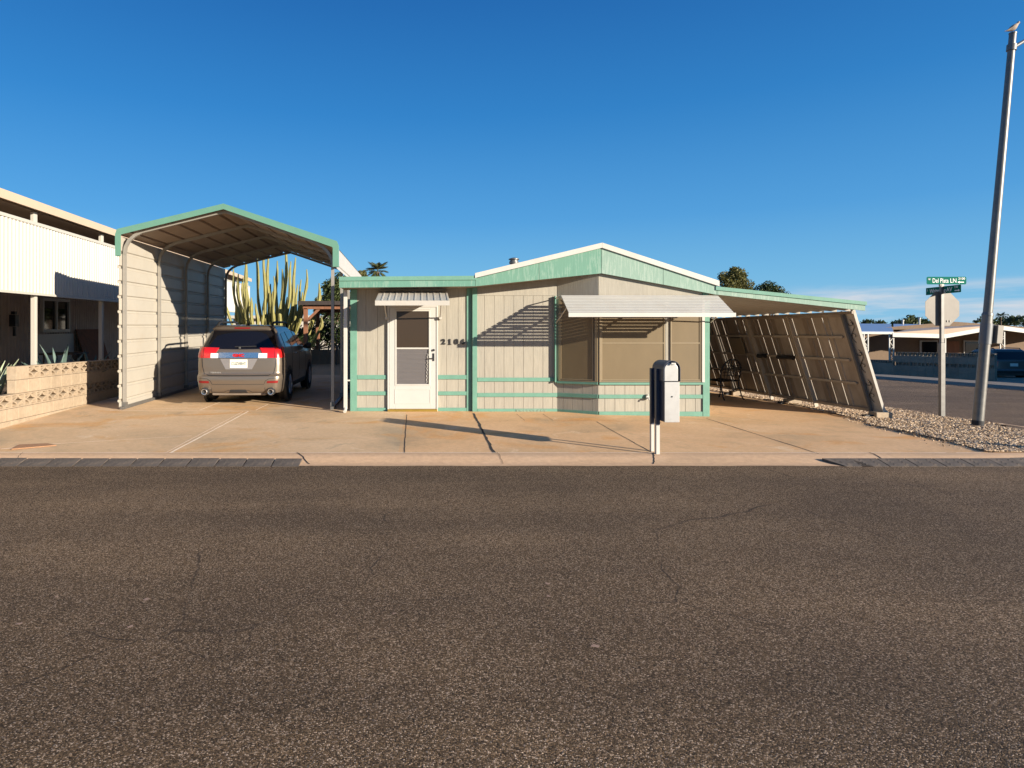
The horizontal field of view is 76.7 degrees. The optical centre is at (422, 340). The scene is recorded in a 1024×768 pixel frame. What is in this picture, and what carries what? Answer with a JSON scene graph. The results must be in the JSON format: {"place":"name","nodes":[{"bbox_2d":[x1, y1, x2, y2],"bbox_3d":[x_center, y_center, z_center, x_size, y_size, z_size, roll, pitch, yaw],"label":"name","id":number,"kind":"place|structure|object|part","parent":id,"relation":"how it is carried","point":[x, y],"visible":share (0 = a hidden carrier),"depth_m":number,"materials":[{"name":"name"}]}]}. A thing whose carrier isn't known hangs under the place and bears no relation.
{"place":"outdoors","nodes":[
{"label":"outdoors","id":0,"kind":"place"},
{"bbox_2d":[0,375,405,451],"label":"driveway","id":1,"kind":"structure","parent":0,"point":[303,419],"depth_m":10.94,"materials":[{"name":"concrete"}]},
{"bbox_2d":[12,443,55,449],"bbox_3d":[-5.514,1.507,9.142,0.524,0.023,0.343,0,0,-17],"label":"meter cover","id":2,"kind":"object","parent":1,"relation":"on","point":[21,446],"visible":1,"depth_m":9.14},
{"bbox_2d":[4,402,267,451],"bbox_3d":[-4.608,1.451,11.426,4.223,0.148,5.567,0,0,21],"label":"driveway joint","id":3,"kind":"object","parent":1,"relation":"on","point":[192,438],"visible":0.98,"depth_m":9.95,"materials":[{"name":"concrete"}]},
{"bbox_2d":[115,204,361,409],"bbox_3d":[-4.085,-0.740,16.935,4.743,4.316,7.770,0,0,0],"label":"metal carport","id":4,"kind":"object","parent":1,"relation":"on","point":[172,311],"visible":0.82,"depth_m":15.07,"materials":[{"name":"white metal"}]},
{"bbox_2d":[197,319,311,401],"bbox_3d":[-3.979,0.409,15.945,2.230,1.920,4.766,0,1,-1],"label":"parked suv","id":5,"kind":"object","parent":1,"relation":"on","point":[249,359],"visible":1,"depth_m":13.76,"materials":[{"name":"grey metal"}]},
{"bbox_3d":[-3.936,-0.015,13.923,1.608,0.417,0.374,0,1,-1],"label":"rear window","id":6,"kind":"part","parent":5,"relation":"part of","materials":[{"name":"black glass"}]},
{"bbox_3d":[-3.152,-0.026,14.645,0.171,0.335,0.640,0,1,-1],"label":"side window","id":7,"kind":"part","parent":5,"relation":"part of","materials":[{"name":"black"}]},
{"bbox_3d":[-3.170,-0.046,15.395,0.188,0.370,0.860,0,1,-1],"label":"side window","id":8,"kind":"part","parent":5,"relation":"part of","materials":[{"name":"black"}]},
{"bbox_3d":[-3.187,-0.061,16.294,0.187,0.370,0.940,0,1,-1],"label":"side window","id":9,"kind":"part","parent":5,"relation":"part of","materials":[{"name":"black"}]},
{"bbox_2d":[224,255,323,345],"bbox_3d":[-6.264,-1.573,27.009,4.358,5.250,1.500,0,0,0],"label":"column cactus","id":10,"kind":"object","parent":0,"point":[270,313],"depth_m":26.89,"materials":[{"name":"green plant"}]},
{"bbox_2d":[0,466,1023,767],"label":"road","id":11,"kind":"structure","parent":0,"point":[720,616],"depth_m":3.70,"materials":[{"name":"grey asphalt"}]},
{"bbox_2d":[0,458,26,465],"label":"ramp tile","id":12,"kind":"object","parent":11,"relation":"on","point":[10,461],"visible":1,"depth_m":8.26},
{"bbox_2d":[17,458,53,466],"bbox_3d":[-4.981,1.570,8.245,0.338,0.060,0.240,0,0,0],"label":"ramp tile","id":13,"kind":"object","parent":11,"relation":"on","point":[35,462],"visible":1,"depth_m":8.23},
{"bbox_2d":[45,458,80,466],"bbox_3d":[-4.621,1.567,8.233,0.338,0.066,0.240,0,0,0],"label":"ramp tile","id":14,"kind":"object","parent":11,"relation":"on","point":[63,462],"visible":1,"depth_m":8.22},
{"bbox_2d":[73,458,108,466],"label":"ramp tile","id":15,"kind":"object","parent":11,"relation":"on","point":[91,462],"visible":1,"depth_m":8.23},
{"bbox_2d":[103,458,136,465],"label":"ramp tile","id":16,"kind":"object","parent":11,"relation":"on","point":[120,461],"visible":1,"depth_m":8.27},
{"bbox_2d":[130,458,163,466],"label":"ramp tile","id":17,"kind":"object","parent":11,"relation":"on","point":[147,462],"visible":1,"depth_m":8.23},
{"bbox_2d":[158,458,191,466],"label":"ramp tile","id":18,"kind":"object","parent":11,"relation":"on","point":[175,462],"visible":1,"depth_m":8.23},
{"bbox_2d":[187,458,218,466],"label":"ramp tile","id":19,"kind":"object","parent":11,"relation":"on","point":[203,462],"visible":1,"depth_m":8.22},
{"bbox_2d":[215,458,246,466],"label":"ramp tile","id":20,"kind":"object","parent":11,"relation":"on","point":[231,462],"visible":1,"depth_m":8.23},
{"bbox_2d":[243,458,273,466],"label":"ramp tile","id":21,"kind":"object","parent":11,"relation":"on","point":[259,462],"visible":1,"depth_m":8.23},
{"bbox_2d":[272,458,301,466],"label":"ramp tile","id":22,"kind":"object","parent":11,"relation":"on","point":[287,462],"visible":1,"depth_m":8.23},
{"bbox_2d":[822,458,867,466],"bbox_3d":[5.473,1.569,8.240,0.505,0.062,0.240,0,0,0],"label":"ramp tile","id":23,"kind":"object","parent":11,"relation":"on","point":[847,462],"visible":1,"depth_m":8.26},
{"bbox_2d":[850,458,888,466],"bbox_3d":[5.753,1.569,8.240,0.345,0.062,0.240,0,0,0],"label":"ramp tile","id":24,"kind":"object","parent":11,"relation":"on","point":[871,462],"visible":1,"depth_m":8.23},
{"bbox_2d":[877,458,917,466],"bbox_3d":[6.112,1.569,8.240,0.345,0.062,0.240,0,0,0],"label":"ramp tile","id":25,"kind":"object","parent":11,"relation":"on","point":[896,462],"visible":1,"depth_m":8.23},
{"bbox_2d":[905,458,945,466],"bbox_3d":[6.473,1.569,8.240,0.345,0.062,0.240,0,0,0],"label":"ramp tile","id":26,"kind":"object","parent":11,"relation":"on","point":[925,462],"visible":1,"depth_m":8.23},
{"bbox_2d":[932,458,974,466],"bbox_3d":[6.832,1.569,8.240,0.345,0.062,0.240,0,0,0],"label":"ramp tile","id":27,"kind":"object","parent":11,"relation":"on","point":[952,462],"visible":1,"depth_m":8.23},
{"bbox_2d":[960,458,1002,466],"bbox_3d":[7.192,1.569,8.240,0.345,0.062,0.240,0,0,0],"label":"ramp tile","id":28,"kind":"object","parent":11,"relation":"on","point":[980,462],"visible":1,"depth_m":8.23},
{"bbox_2d":[987,458,1023,466],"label":"ramp tile","id":29,"kind":"object","parent":11,"relation":"on","point":[1005,462],"visible":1,"depth_m":8.25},
{"bbox_2d":[0,0,1023,326],"label":"sky","id":30,"kind":"structure","parent":0,"point":[838,149],"materials":[{"name":"blue"}]},
{"bbox_2d":[398,391,984,452],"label":"driveway","id":31,"kind":"structure","parent":0,"point":[810,430],"depth_m":10.33,"materials":[{"name":"concrete"}]},
{"bbox_2d":[404,413,818,453],"bbox_3d":[2.531,1.476,10.581,5.675,0.101,3.886,0,0,0],"label":"driveway joint","id":32,"kind":"object","parent":31,"relation":"on","point":[486,437],"visible":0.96,"depth_m":10.12,"materials":[{"name":"concrete"}]},
{"bbox_2d":[710,359,744,399],"bbox_3d":[7.560,0.963,16.173,0.720,1.034,0.840,0,0,-20],"label":"patio chair","id":33,"kind":"object","parent":31,"relation":"on","point":[720,379],"visible":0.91,"depth_m":15.90,"materials":[{"name":"metal"}]},
{"bbox_2d":[710,286,887,411],"bbox_3d":[7.442,0.257,17.191,3.616,2.592,9.822,0,0,0],"label":"lean to carport","id":34,"kind":"object","parent":31,"relation":"on","point":[831,364],"visible":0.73,"depth_m":14.09,"materials":[{"name":"white metal"}]},
{"bbox_2d":[728,338,746,354],"bbox_3d":[8.171,0.149,16.608,0.176,0.436,0.578,0,0,-6],"label":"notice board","id":35,"kind":"object","parent":34,"relation":"attached to","point":[737,345],"visible":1,"depth_m":16.58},
{"bbox_2d":[756,354,766,357],"bbox_3d":[8.326,0.377,15.702,0.104,0.107,0.316,0,0,-5],"label":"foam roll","id":36,"kind":"object","parent":34,"relation":"attached to","point":[761,355],"visible":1,"depth_m":15.64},
{"bbox_2d":[776,355,794,359],"bbox_3d":[8.413,0.389,14.827,0.104,0.106,0.561,0,0,-5],"label":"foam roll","id":37,"kind":"object","parent":34,"relation":"attached to","point":[791,357],"visible":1,"depth_m":14.75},
{"bbox_2d":[860,318,1023,364],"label":"house","id":38,"kind":"structure","parent":0,"point":[885,341],"depth_m":44.20,"materials":[{"name":"paint"}]},
{"bbox_2d":[920,340,937,352],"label":"window","id":39,"kind":"structure","parent":38,"relation":"in","point":[931,346],"depth_m":44.06,"materials":[{"name":"black"}]},
{"bbox_2d":[946,341,958,352],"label":"door","id":40,"kind":"structure","parent":38,"relation":"in","point":[951,346],"depth_m":44.12,"materials":[{"name":"brown wood"}]},
{"bbox_2d":[963,340,978,352],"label":"window","id":41,"kind":"structure","parent":38,"relation":"in","point":[968,345],"depth_m":44.06,"materials":[{"name":"black"}]},
{"bbox_2d":[875,374,1023,389],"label":"pavement","id":42,"kind":"structure","parent":0,"point":[1007,385],"depth_m":27.07,"materials":[{"name":"grey concrete"}]},
{"bbox_2d":[876,379,1023,428],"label":"side street","id":43,"kind":"structure","parent":0,"point":[1005,406],"depth_m":18.41,"materials":[{"name":"grey asphalt"}]},
{"bbox_2d":[911,376,1023,427],"bbox_3d":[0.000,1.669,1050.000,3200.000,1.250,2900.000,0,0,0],"label":"ground","id":44,"kind":"structure","parent":0,"point":[1011,379],"depth_m":32.14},
{"bbox_2d":[0,359,118,428],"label":"block wall","id":45,"kind":"structure","parent":44,"relation":"on","point":[37,391],"depth_m":12.52,"materials":[{"name":"beige concrete"}]},
{"bbox_2d":[0,188,251,394],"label":"neighbour home","id":46,"kind":"object","parent":44,"relation":"on","point":[59,276],"visible":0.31,"depth_m":16.77,"materials":[{"name":"white metal"}]},
{"bbox_2d":[39,297,70,331],"bbox_3d":[-11.636,-0.798,20.304,0.108,1.100,1.739,0,0,-4],"label":"window","id":47,"kind":"structure","parent":46,"relation":"in","point":[54,314],"depth_m":20.26,"materials":[{"name":"black"}]},
{"bbox_2d":[39,352,88,363],"bbox_3d":[-10.388,0.744,18.576,1.036,0.800,0.972,0,0,0],"label":"patio table","id":48,"kind":"object","parent":46,"relation":"on","point":[69,353],"visible":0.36,"depth_m":18.22,"materials":[{"name":"brown wood"}]},
{"bbox_2d":[75,329,108,360],"bbox_3d":[-11.538,0.323,22.518,0.483,1.485,1.872,0,0,-4],"label":"rusty panel","id":49,"kind":"object","parent":46,"relation":"on","point":[88,339],"visible":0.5,"depth_m":22.31,"materials":[{"name":"brown metal"}]},
{"bbox_2d":[227,315,343,349],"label":"cream house","id":50,"kind":"structure","parent":44,"relation":"on","point":[233,317],"depth_m":44.00,"materials":[{"name":"beige paint"}]},
{"bbox_2d":[296,313,343,349],"bbox_3d":[-3.954,-0.121,31.494,5.930,2.455,1.732,0,0,0],"label":"shrub","id":51,"kind":"object","parent":44,"relation":"on","point":[324,337],"visible":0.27,"depth_m":31.24,"materials":[{"name":"green plant"}]},
{"bbox_2d":[310,346,343,363],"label":"yard wall","id":52,"kind":"structure","parent":44,"relation":"on","point":[319,356],"depth_m":28.50,"materials":[{"name":"grey concrete"}]},
{"bbox_2d":[312,364,343,374],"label":"yard gravel","id":53,"kind":"structure","parent":44,"relation":"on","point":[321,369],"depth_m":25.00,"materials":[{"name":"grey gravel"}]},
{"bbox_2d":[298,301,343,349],"bbox_3d":[-3.340,-0.223,27.475,3.280,2.713,3.850,0,0,0],"label":"pergola","id":54,"kind":"object","parent":53,"relation":"on","point":[322,306],"visible":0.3,"depth_m":25.70,"materials":[{"name":"brown wood"}]},
{"bbox_2d":[336,325,336,364],"bbox_3d":[-3.710,0.225,27.600,0.063,1.750,0.050,0,0,0],"label":"garden stake","id":55,"kind":"object","parent":53,"relation":"on","point":[336,344],"visible":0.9,"depth_m":27.58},
{"bbox_2d":[314,272,345,349],"bbox_3d":[-4.939,-1.402,36.297,2.733,5.021,2.206,0,0,0],"label":"broadleaf tree","id":56,"kind":"object","parent":44,"relation":"on","point":[326,288],"visible":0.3,"depth_m":35.74,"materials":[{"name":"green plant"}]},
{"bbox_2d":[358,270,366,276],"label":"broadleaf tree","id":57,"kind":"object","parent":44,"relation":"on","point":[363,273],"visible":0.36,"depth_m":45.90,"materials":[{"name":"green plant"}]},
{"bbox_2d":[364,262,387,275],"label":"palm tree","id":58,"kind":"object","parent":44,"relation":"on","point":[373,268],"visible":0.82,"depth_m":41.80,"materials":[{"name":"green plant"}]},
{"bbox_2d":[0,423,1023,465],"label":"kerb","id":59,"kind":"structure","parent":44,"relation":"on","point":[563,459],"depth_m":8.46,"materials":[{"name":"beige concrete"}]},
{"bbox_2d":[18,452,880,463],"bbox_3d":[0.325,1.555,8.470,11.519,0.067,0.460,0,0,0],"label":"kerb joint","id":60,"kind":"object","parent":59,"relation":"on","point":[501,459],"visible":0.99,"depth_m":8.48,"materials":[{"name":"concrete"}]},
{"bbox_2d":[0,452,980,452],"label":"kerb joint","id":61,"kind":"object","parent":59,"relation":"on","point":[484,452],"visible":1,"depth_m":8.70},
{"bbox_2d":[650,360,679,453],"bbox_3d":[3.267,0.907,8.627,0.257,1.285,0.470,0,0,0],"label":"mailbox","id":62,"kind":"object","parent":59,"relation":"on","point":[664,388],"visible":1,"depth_m":8.51,"materials":[{"name":"white metal"}]},
{"bbox_2d":[339,243,735,416],"bbox_3d":[2.045,-0.153,19.449,7.570,3.446,16.102,0,0,0],"label":"mobile home","id":63,"kind":"object","parent":44,"relation":"on","point":[598,329],"visible":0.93,"depth_m":12.70,"materials":[{"name":"white metal"}]},
{"bbox_2d":[387,305,437,411],"bbox_3d":[-0.195,0.364,12.843,1.010,2.138,0.115,0,0,0],"label":"door","id":64,"kind":"structure","parent":63,"relation":"in","point":[412,330],"depth_m":12.84,"materials":[{"name":"white glass"}]},
{"bbox_2d":[558,298,597,381],"bbox_3d":[3.058,-0.017,12.587,0.781,1.646,0.045,0,0,31],"label":"window","id":65,"kind":"structure","parent":63,"relation":"in","point":[575,334],"depth_m":12.60,"materials":[{"name":"beige glass"}]},
{"bbox_2d":[599,310,701,381],"bbox_3d":[4.423,-0.017,12.387,2.003,1.646,0.045,0,0,0],"label":"window","id":66,"kind":"structure","parent":63,"relation":"in","point":[629,347],"depth_m":12.38,"materials":[{"name":"beige glass"}]},
{"bbox_2d":[717,266,754,289],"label":"broadleaf tree","id":67,"kind":"object","parent":44,"relation":"on","point":[734,277],"visible":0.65,"depth_m":47.76,"materials":[{"name":"green plant"}]},
{"bbox_2d":[750,280,790,315],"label":"broadleaf tree","id":68,"kind":"object","parent":44,"relation":"on","point":[768,286],"visible":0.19,"depth_m":49.74,"materials":[{"name":"green plant"}]},
{"bbox_2d":[710,387,1023,451],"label":"gravel","id":69,"kind":"structure","parent":44,"relation":"on","point":[897,424],"depth_m":11.28,"materials":[{"name":"beige gravel"}]},
{"bbox_2d":[729,390,743,395],"bbox_3d":[8.590,1.461,17.500,0.320,0.180,0.240,0,0,0],"label":"concrete pad","id":70,"kind":"object","parent":69,"relation":"on","point":[734,393],"visible":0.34,"depth_m":17.38,"materials":[{"name":"beige concrete"}]},
{"bbox_2d":[783,399,801,404],"bbox_3d":[8.815,1.484,15.250,0.320,0.180,0.240,0,0,0],"label":"concrete pad","id":71,"kind":"object","parent":69,"relation":"on","point":[792,401],"visible":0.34,"depth_m":15.13,"materials":[{"name":"beige concrete"}]},
{"bbox_2d":[868,411,892,417],"bbox_3d":[9.072,1.503,12.680,0.320,0.180,0.240,0,0,0],"label":"concrete pad","id":72,"kind":"object","parent":69,"relation":"on","point":[879,414],"visible":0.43,"depth_m":12.56,"materials":[{"name":"beige concrete"}]},
{"bbox_2d":[925,277,965,415],"bbox_3d":[11.321,0.154,13.912,0.682,3.073,0.689,0,0,-43],"label":"street sign","id":73,"kind":"object","parent":69,"relation":"on","point":[941,306],"visible":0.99,"depth_m":13.90,"materials":[{"name":"metal"}]},
{"bbox_2d":[971,31,1023,425],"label":"street lamp","id":74,"kind":"object","parent":69,"relation":"on","point":[990,333],"visible":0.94,"depth_m":11.75,"materials":[{"name":"metal"}]},
{"bbox_2d":[1006,21,1019,31],"bbox_3d":[10.883,-5.778,11.800,0.302,0.212,0.121,0,0,0],"label":"dove","id":75,"kind":"object","parent":74,"relation":"on","point":[1012,28],"visible":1,"depth_m":11.77,"materials":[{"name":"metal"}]},
{"bbox_2d":[859,319,875,323],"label":"distant tree","id":76,"kind":"object","parent":44,"relation":"on","point":[868,321],"visible":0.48,"depth_m":149.31,"materials":[{"name":"green plant"}]},
{"bbox_2d":[875,319,887,323],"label":"distant tree","id":77,"kind":"object","parent":44,"relation":"on","point":[881,322],"visible":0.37,"depth_m":174.25,"materials":[{"name":"green plant"}]},
{"bbox_2d":[870,359,894,374],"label":"block wall","id":78,"kind":"structure","parent":44,"relation":"on","point":[882,367],"depth_m":36.29,"materials":[{"name":"concrete"}]},
{"bbox_2d":[890,319,901,326],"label":"distant tree","id":79,"kind":"object","parent":44,"relation":"on","point":[894,322],"visible":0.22,"depth_m":160.16,"materials":[{"name":"green plant"}]},
{"bbox_2d":[895,318,915,323],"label":"distant tree","id":80,"kind":"object","parent":44,"relation":"on","point":[907,321],"visible":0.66,"depth_m":148.88,"materials":[{"name":"green plant"}]},
{"bbox_2d":[905,314,922,323],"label":"distant tree","id":81,"kind":"object","parent":44,"relation":"on","point":[911,317],"visible":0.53,"depth_m":149.17,"materials":[{"name":"green plant"}]},
{"bbox_2d":[893,352,996,380],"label":"block wall","id":82,"kind":"structure","parent":44,"relation":"on","point":[925,364],"depth_m":33.38,"materials":[{"name":"concrete"}]},
{"bbox_2d":[972,316,980,322],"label":"distant tree","id":83,"kind":"object","parent":44,"relation":"on","point":[977,321],"visible":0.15,"depth_m":160.14,"materials":[{"name":"green plant"}]},
{"bbox_2d":[953,347,1023,376],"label":"parked suv","id":84,"kind":"object","parent":44,"relation":"on","point":[1010,362],"visible":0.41,"depth_m":34.18,"materials":[{"name":"blue metal"}]},
{"bbox_3d":[31.550,0.820,34.233,1.525,0.409,0.232,0,0,12],"label":"rear window","id":85,"kind":"part","parent":84,"relation":"part of","materials":[{"name":"black"}]},
{"bbox_2d":[993,318,1004,324],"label":"distant tree","id":86,"kind":"object","parent":44,"relation":"on","point":[995,322],"visible":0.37,"depth_m":149.59,"materials":[{"name":"green plant"}]},
{"bbox_2d":[995,312,1006,324],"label":"palm tree","id":87,"kind":"object","parent":44,"relation":"on","point":[999,317],"visible":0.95,"depth_m":139.88,"materials":[{"name":"green plant"}]},
{"bbox_2d":[997,316,1020,325],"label":"distant tree","id":88,"kind":"object","parent":44,"relation":"on","point":[1008,324],"visible":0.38,"depth_m":149.17,"materials":[{"name":"green plant"}]},
{"bbox_2d":[1001,314,1023,326],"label":"distant tree","id":89,"kind":"object","parent":44,"relation":"on","point":[1017,319],"visible":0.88,"depth_m":120.14,"materials":[{"name":"green plant"}]},
{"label":"planting bed","id":90,"kind":"structure","parent":44,"relation":"on","visible":0},
{"bbox_2d":[0,359,18,394],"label":"agave","id":91,"kind":"object","parent":90,"relation":"on","point":[3,381],"visible":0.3,"depth_m":12.36,"materials":[{"name":"green plant"}]},
{"bbox_2d":[3,344,105,371],"bbox_3d":[-8.343,0.716,14.542,2.153,1.278,2.173,0,0,0],"label":"agave","id":92,"kind":"object","parent":90,"relation":"on","point":[64,358],"visible":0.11,"depth_m":14.56,"materials":[{"name":"green plant"}]},
{"bbox_2d":[68,351,116,361],"bbox_3d":[-8.560,0.793,16.293,1.934,1.125,1.903,0,0,0],"label":"agave","id":93,"kind":"object","parent":90,"relation":"on","point":[86,357],"visible":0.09,"depth_m":16.35,"materials":[{"name":"green plant"}]},
{"bbox_2d":[1013,457,1023,462],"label":"ramp tile","id":94,"kind":"object","parent":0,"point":[1020,459],"visible":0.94,"depth_m":8.35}
]}

